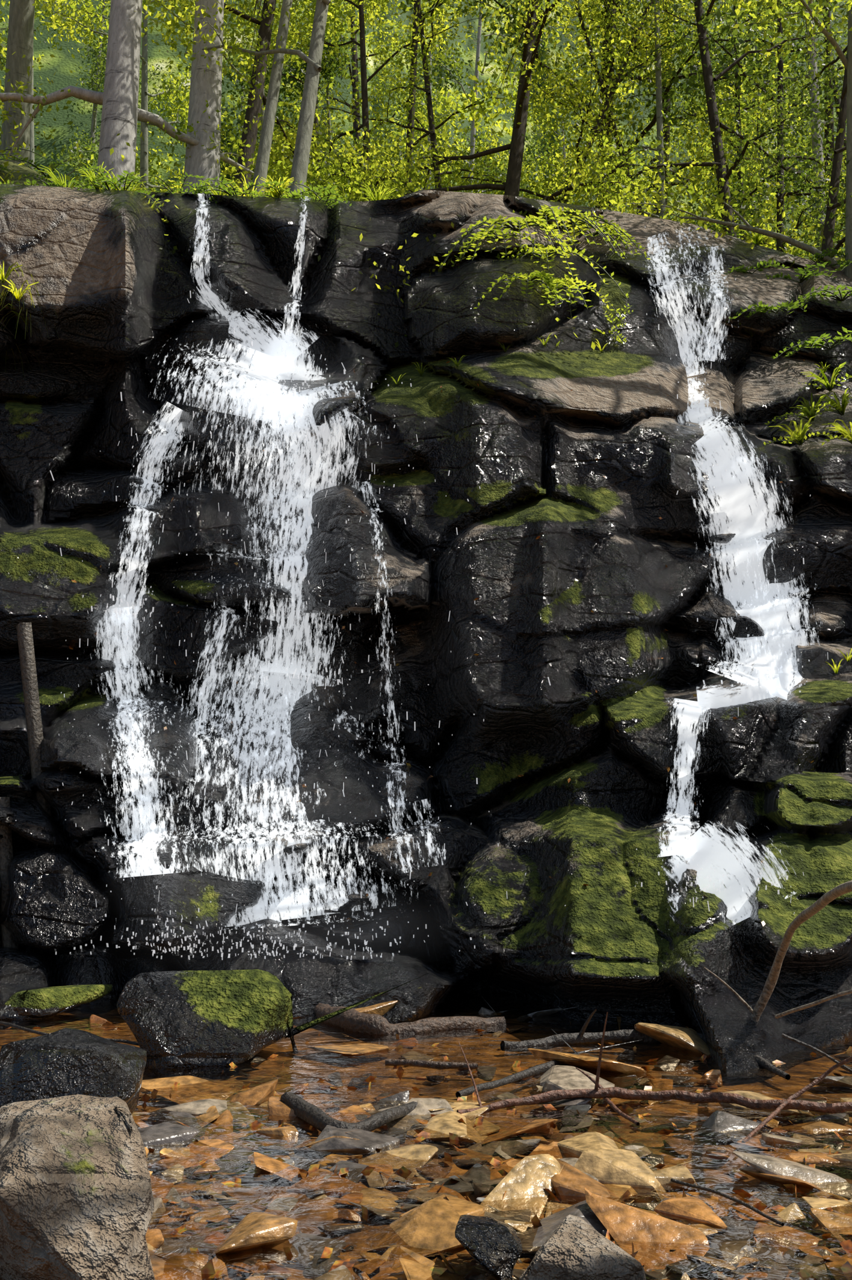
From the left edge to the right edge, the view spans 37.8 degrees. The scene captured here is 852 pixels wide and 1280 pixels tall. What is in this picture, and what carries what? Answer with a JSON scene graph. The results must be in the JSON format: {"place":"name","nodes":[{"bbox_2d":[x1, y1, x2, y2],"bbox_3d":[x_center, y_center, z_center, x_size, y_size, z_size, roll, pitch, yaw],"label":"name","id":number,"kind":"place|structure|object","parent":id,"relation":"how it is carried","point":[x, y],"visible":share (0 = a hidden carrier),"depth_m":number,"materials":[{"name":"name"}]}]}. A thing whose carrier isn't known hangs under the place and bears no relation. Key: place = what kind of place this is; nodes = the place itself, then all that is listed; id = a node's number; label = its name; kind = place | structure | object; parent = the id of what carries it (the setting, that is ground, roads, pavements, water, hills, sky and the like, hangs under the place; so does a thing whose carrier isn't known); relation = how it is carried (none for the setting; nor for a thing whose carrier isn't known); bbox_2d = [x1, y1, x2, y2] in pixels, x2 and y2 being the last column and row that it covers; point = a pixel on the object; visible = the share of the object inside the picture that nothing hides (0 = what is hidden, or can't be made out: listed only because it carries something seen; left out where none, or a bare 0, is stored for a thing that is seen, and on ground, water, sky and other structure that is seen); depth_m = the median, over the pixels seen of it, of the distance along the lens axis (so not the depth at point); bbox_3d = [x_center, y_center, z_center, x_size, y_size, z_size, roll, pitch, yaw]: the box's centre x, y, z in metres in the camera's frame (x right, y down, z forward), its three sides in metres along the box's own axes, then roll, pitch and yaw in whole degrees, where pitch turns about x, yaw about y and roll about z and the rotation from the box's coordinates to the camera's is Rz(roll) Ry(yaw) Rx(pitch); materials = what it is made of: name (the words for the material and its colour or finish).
{"place":"outdoors","nodes":[
{"label":"outdoors","id":0,"kind":"place"},
{"bbox_2d":[0,0,851,1279],"bbox_3d":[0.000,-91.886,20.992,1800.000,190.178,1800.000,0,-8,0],"label":"ground","id":1,"kind":"structure","parent":0,"point":[62,62],"depth_m":6.02,"materials":[{"name":"brown soil"}]},
{"bbox_2d":[0,63,4,92],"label":"forest tree","id":2,"kind":"object","parent":1,"relation":"on","point":[2,88],"visible":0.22,"depth_m":26.27,"materials":[{"name":"green plant"}]},
{"bbox_2d":[0,0,34,167],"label":"tree","id":3,"kind":"object","parent":1,"relation":"on","point":[20,30],"visible":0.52,"depth_m":17.91,"materials":[{"name":"brown plant"}]},
{"bbox_2d":[0,43,47,178],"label":"tree","id":4,"kind":"object","parent":1,"relation":"on","point":[6,70],"visible":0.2,"depth_m":14.95,"materials":[{"name":"green plant"}]},
{"bbox_2d":[0,0,53,81],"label":"forest tree","id":5,"kind":"object","parent":1,"relation":"on","point":[2,39],"depth_m":29.26,"materials":[{"name":"green plant"}]},
{"bbox_2d":[0,0,140,188],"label":"forest tree","id":6,"kind":"object","parent":1,"relation":"on","point":[79,150],"depth_m":47.38,"materials":[{"name":"green plant"}]},
{"bbox_2d":[0,1027,146,1113],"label":"dark rock","id":7,"kind":"object","parent":1,"relation":"on","point":[65,1061],"visible":0.61,"depth_m":4.37,"materials":[{"name":"black stone"}]},
{"bbox_2d":[0,1094,155,1279],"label":"pale rock","id":8,"kind":"object","parent":1,"relation":"on","point":[76,1200],"visible":1,"depth_m":2.97,"materials":[{"name":"grey stone"}]},
{"bbox_2d":[34,0,189,188],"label":"forest tree","id":9,"kind":"object","parent":1,"relation":"on","point":[101,59],"depth_m":54.93,"materials":[{"name":"green plant"}]},
{"bbox_2d":[0,0,270,195],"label":"forest tree","id":10,"kind":"object","parent":1,"relation":"on","point":[70,23],"depth_m":34.02,"materials":[{"name":"green plant"}]},
{"bbox_2d":[0,0,320,198],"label":"aspen tree","id":11,"kind":"object","parent":1,"relation":"on","point":[117,100],"depth_m":14.34,"materials":[{"name":"plant"}]},
{"bbox_2d":[31,0,335,197],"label":"slim tree","id":12,"kind":"object","parent":1,"relation":"on","point":[264,32],"depth_m":17.01,"materials":[{"name":"green plant"}]},
{"bbox_2d":[154,28,334,191],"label":"forest tree","id":13,"kind":"object","parent":1,"relation":"on","point":[284,112],"depth_m":43.79,"materials":[{"name":"green plant"}]},
{"bbox_2d":[181,3,359,195],"bbox_3d":[-1.731,-13.401,31.183,8.184,18.881,7.897,5,-10,-33],"label":"forest tree","id":14,"kind":"object","parent":1,"relation":"on","point":[281,90],"depth_m":30.35,"materials":[{"name":"green plant"}]},
{"bbox_2d":[116,969,428,1078],"bbox_3d":[-0.755,2.208,5.911,1.419,1.284,0.804,2,-8,-13],"label":"mossy rock","id":15,"kind":"object","parent":1,"relation":"on","point":[174,1020],"visible":0.89,"depth_m":5.72,"materials":[{"name":"black stone"}]},
{"bbox_2d":[182,0,366,194],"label":"aspen tree","id":16,"kind":"object","parent":1,"relation":"on","point":[201,160],"depth_m":15.29,"materials":[{"name":"grey plant"}]},
{"bbox_2d":[173,0,411,196],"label":"slim tree","id":17,"kind":"object","parent":1,"relation":"on","point":[263,156],"depth_m":15.12,"materials":[{"name":"plant"}]},
{"bbox_2d":[140,0,447,199],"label":"forest tree","id":18,"kind":"object","parent":1,"relation":"on","point":[144,4],"depth_m":25.50,"materials":[{"name":"green plant"}]},
{"bbox_2d":[9,0,595,350],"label":"tree","id":19,"kind":"object","parent":1,"relation":"on","point":[212,38],"depth_m":14.54,"materials":[{"name":"green plant"}]},
{"bbox_2d":[170,10,434,200],"bbox_3d":[-3.485,-10.566,31.884,7.717,12.624,8.336,0,-8,0],"label":"forest tree","id":20,"kind":"object","parent":1,"relation":"on","point":[340,49],"depth_m":31.47,"materials":[{"name":"green plant"}]},
{"bbox_2d":[221,25,396,197],"bbox_3d":[-2.376,-9.514,32.539,8.046,11.635,7.253,0,-8,0],"label":"forest tree","id":21,"kind":"object","parent":1,"relation":"on","point":[328,71],"depth_m":31.59,"materials":[{"name":"green plant"}]},
{"bbox_2d":[289,0,457,197],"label":"forest tree","id":22,"kind":"object","parent":1,"relation":"on","point":[338,95],"depth_m":56.14,"materials":[{"name":"green plant"}]},
{"bbox_2d":[225,0,543,201],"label":"thin tree","id":23,"kind":"object","parent":1,"relation":"on","point":[326,171],"depth_m":18.42,"materials":[{"name":"green plant"}]},
{"bbox_2d":[262,0,547,201],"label":"thin tree","id":24,"kind":"object","parent":1,"relation":"on","point":[398,85],"depth_m":20.84,"materials":[{"name":"green plant"}]},
{"bbox_2d":[0,161,828,265],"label":"undergrowth grass","id":25,"kind":"structure","parent":1,"relation":"on","point":[757,239],"depth_m":13.01,"materials":[{"name":"green plant"}]},
{"bbox_2d":[344,60,484,200],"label":"forest tree","id":26,"kind":"object","parent":1,"relation":"on","point":[416,103],"depth_m":49.94,"materials":[{"name":"green plant"}]},
{"bbox_2d":[0,147,846,263],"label":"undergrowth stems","id":27,"kind":"object","parent":1,"relation":"on","point":[221,190],"visible":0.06,"depth_m":13.15,"materials":[{"name":"green plant"}]},
{"bbox_2d":[0,145,847,269],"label":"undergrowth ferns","id":28,"kind":"object","parent":1,"relation":"on","point":[332,190],"visible":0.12,"depth_m":13.00,"materials":[{"name":"green plant"}]},
{"bbox_2d":[0,183,851,1076],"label":"cliff rock","id":29,"kind":"object","parent":1,"relation":"on","point":[565,454],"visible":0.79,"depth_m":9.67,"materials":[{"name":"black stone"}]},
{"bbox_2d":[13,184,827,959],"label":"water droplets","id":30,"kind":"object","parent":29,"relation":"on","point":[319,708],"visible":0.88,"depth_m":8.79},
{"bbox_2d":[0,260,851,673],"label":"fern","id":31,"kind":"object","parent":29,"relation":"on","point":[808,411],"depth_m":11.40,"materials":[{"name":"green plant"}]},
{"bbox_2d":[60,359,813,956],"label":"water droplets","id":32,"kind":"object","parent":29,"relation":"on","point":[476,654],"visible":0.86,"depth_m":8.86,"materials":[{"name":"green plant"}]},
{"bbox_2d":[95,193,820,930],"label":"waterfall streams","id":33,"kind":"object","parent":29,"relation":"on","point":[772,657],"visible":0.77,"depth_m":9.85,"materials":[{"name":"liquid"}]},
{"bbox_2d":[436,204,851,445],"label":"cliff plant leaves","id":34,"kind":"object","parent":29,"relation":"on","point":[543,275],"visible":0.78,"depth_m":11.90,"materials":[{"name":"green plant"}]},
{"bbox_2d":[439,206,851,446],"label":"plant stems","id":35,"kind":"object","parent":29,"relation":"on","point":[586,222],"visible":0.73,"depth_m":12.30,"materials":[{"name":"green plant"}]},
{"bbox_2d":[723,258,851,359],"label":"cliff fern leaves","id":36,"kind":"object","parent":29,"relation":"on","point":[795,305],"visible":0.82,"depth_m":13.05,"materials":[{"name":"green plant"}]},
{"bbox_2d":[752,771,839,790],"bbox_3d":[2.538,1.134,8.421,0.697,0.463,0.957,0,-8,0],"label":"rock","id":37,"kind":"object","parent":29,"relation":"on","point":[763,787],"visible":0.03,"depth_m":8.12,"materials":[{"name":"black stone"}]},
{"bbox_2d":[0,996,851,1279],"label":"pool stones","id":38,"kind":"object","parent":1,"relation":"on","point":[665,1233],"visible":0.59,"depth_m":3.76,"materials":[{"name":"brown stone"}]},
{"bbox_2d":[0,622,851,1226],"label":"dead branches","id":39,"kind":"object","parent":1,"relation":"on","point":[352,1021],"visible":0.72,"depth_m":5.48,"materials":[{"name":"brown wood"}]},
{"bbox_2d":[312,0,544,200],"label":"forest tree","id":40,"kind":"object","parent":1,"relation":"on","point":[472,95],"depth_m":26.76,"materials":[{"name":"green plant"}]},
{"bbox_2d":[352,15,511,193],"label":"forest tree","id":41,"kind":"object","parent":1,"relation":"on","point":[440,98],"depth_m":47.42,"materials":[{"name":"green plant"}]},
{"bbox_2d":[235,0,738,215],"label":"dark tree","id":42,"kind":"object","parent":1,"relation":"on","point":[525,3],"depth_m":18.06,"materials":[{"name":"green plant"}]},
{"bbox_2d":[454,1214,522,1279],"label":"rock","id":43,"kind":"object","parent":1,"relation":"on","point":[492,1246],"visible":1,"depth_m":3.02,"materials":[{"name":"black stone"}]},
{"bbox_2d":[393,0,587,204],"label":"forest tree","id":44,"kind":"object","parent":1,"relation":"on","point":[455,71],"depth_m":36.96,"materials":[{"name":"green plant"}]},
{"bbox_2d":[440,114,591,205],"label":"bush","id":45,"kind":"object","parent":1,"relation":"on","point":[529,153],"depth_m":46.72,"materials":[{"name":"green plant"}]},
{"bbox_2d":[472,136,561,199],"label":"forest tree","id":46,"kind":"object","parent":1,"relation":"on","point":[529,169],"depth_m":47.99,"materials":[{"name":"green plant"}]},
{"bbox_2d":[487,89,643,200],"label":"forest tree","id":47,"kind":"object","parent":1,"relation":"on","point":[510,117],"depth_m":53.85,"materials":[{"name":"green plant"}]},
{"bbox_2d":[518,1214,646,1279],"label":"rock","id":48,"kind":"object","parent":1,"relation":"on","point":[573,1247],"visible":1,"depth_m":2.96,"materials":[{"name":"grey stone"}]},
{"bbox_2d":[400,0,767,210],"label":"leaning tree","id":49,"kind":"object","parent":1,"relation":"on","point":[611,82],"depth_m":19.83,"materials":[{"name":"green plant"}]},
{"bbox_2d":[538,150,670,213],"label":"forest tree","id":50,"kind":"object","parent":1,"relation":"on","point":[563,178],"depth_m":48.65,"materials":[{"name":"green plant"}]},
{"bbox_2d":[400,0,846,209],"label":"forest tree","id":51,"kind":"object","parent":1,"relation":"on","point":[688,89],"depth_m":20.74,"materials":[{"name":"green plant"}]},
{"bbox_2d":[479,0,788,217],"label":"leaning tree","id":52,"kind":"object","parent":1,"relation":"on","point":[560,89],"depth_m":21.17,"materials":[{"name":"green plant"}]},
{"bbox_2d":[500,0,776,248],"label":"tree","id":53,"kind":"object","parent":1,"relation":"on","point":[593,189],"depth_m":19.22,"materials":[{"name":"green plant"}]},
{"bbox_2d":[493,0,845,260],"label":"forest tree","id":54,"kind":"object","parent":1,"relation":"on","point":[627,84],"depth_m":25.15,"materials":[{"name":"green plant"}]},
{"bbox_2d":[526,0,847,259],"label":"dark tree","id":55,"kind":"object","parent":1,"relation":"on","point":[807,112],"depth_m":18.62,"materials":[{"name":"green plant"}]},
{"bbox_2d":[572,0,847,262],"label":"tree","id":56,"kind":"object","parent":1,"relation":"on","point":[788,206],"depth_m":19.55,"materials":[{"name":"green plant"}]},
{"bbox_2d":[569,0,851,278],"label":"tree","id":57,"kind":"object","parent":1,"relation":"on","point":[690,189],"depth_m":14.50,"materials":[{"name":"green plant"}]},
{"bbox_2d":[646,64,793,250],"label":"forest tree","id":58,"kind":"object","parent":1,"relation":"on","point":[670,144],"depth_m":52.43,"materials":[{"name":"green plant"}]},
{"bbox_2d":[611,0,847,246],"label":"dark tree","id":59,"kind":"object","parent":1,"relation":"on","point":[696,108],"depth_m":22.63,"materials":[{"name":"green plant"}]},
{"bbox_2d":[625,0,846,262],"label":"forest tree","id":60,"kind":"object","parent":1,"relation":"on","point":[786,187],"depth_m":26.62,"materials":[{"name":"green plant"}]},
{"bbox_2d":[647,0,846,266],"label":"pale tree","id":61,"kind":"object","parent":1,"relation":"on","point":[725,135],"depth_m":21.62,"materials":[{"name":"green plant"}]},
{"bbox_2d":[680,111,816,260],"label":"forest tree","id":62,"kind":"object","parent":1,"relation":"on","point":[705,138],"depth_m":47.86,"materials":[{"name":"green plant"}]},
{"bbox_2d":[692,0,846,248],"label":"forest tree","id":63,"kind":"object","parent":1,"relation":"on","point":[794,178],"depth_m":28.29,"materials":[{"name":"green plant"}]},
{"bbox_2d":[698,0,851,264],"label":"tree","id":64,"kind":"object","parent":1,"relation":"on","point":[825,88],"depth_m":16.88,"materials":[{"name":"green plant"}]},
{"bbox_2d":[758,0,847,111],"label":"tree","id":65,"kind":"object","parent":1,"relation":"on","point":[820,49],"depth_m":22.37,"materials":[{"name":"green plant"}]},
{"bbox_2d":[788,222,845,263],"bbox_3d":[14.797,-7.646,39.474,8.605,11.732,5.376,-3,-8,18],"label":"forest tree","id":66,"kind":"object","parent":1,"relation":"on","point":[815,243],"depth_m":39.44,"materials":[{"name":"green plant"}]},
{"bbox_2d":[0,981,851,1276],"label":"pool water","id":67,"kind":"structure","parent":0,"point":[468,998],"depth_m":5.54,"materials":[{"name":"brown liquid"}]},
{"bbox_2d":[0,984,112,1023],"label":"mossy rock","id":68,"kind":"object","parent":67,"relation":"on","point":[40,1003],"visible":0.98,"depth_m":6.83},
{"bbox_2d":[7,1021,851,1279],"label":"fallen leaves","id":69,"kind":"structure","parent":67,"relation":"on","point":[208,1271],"depth_m":3.86,"materials":[{"name":"orange plant"}]}
]}

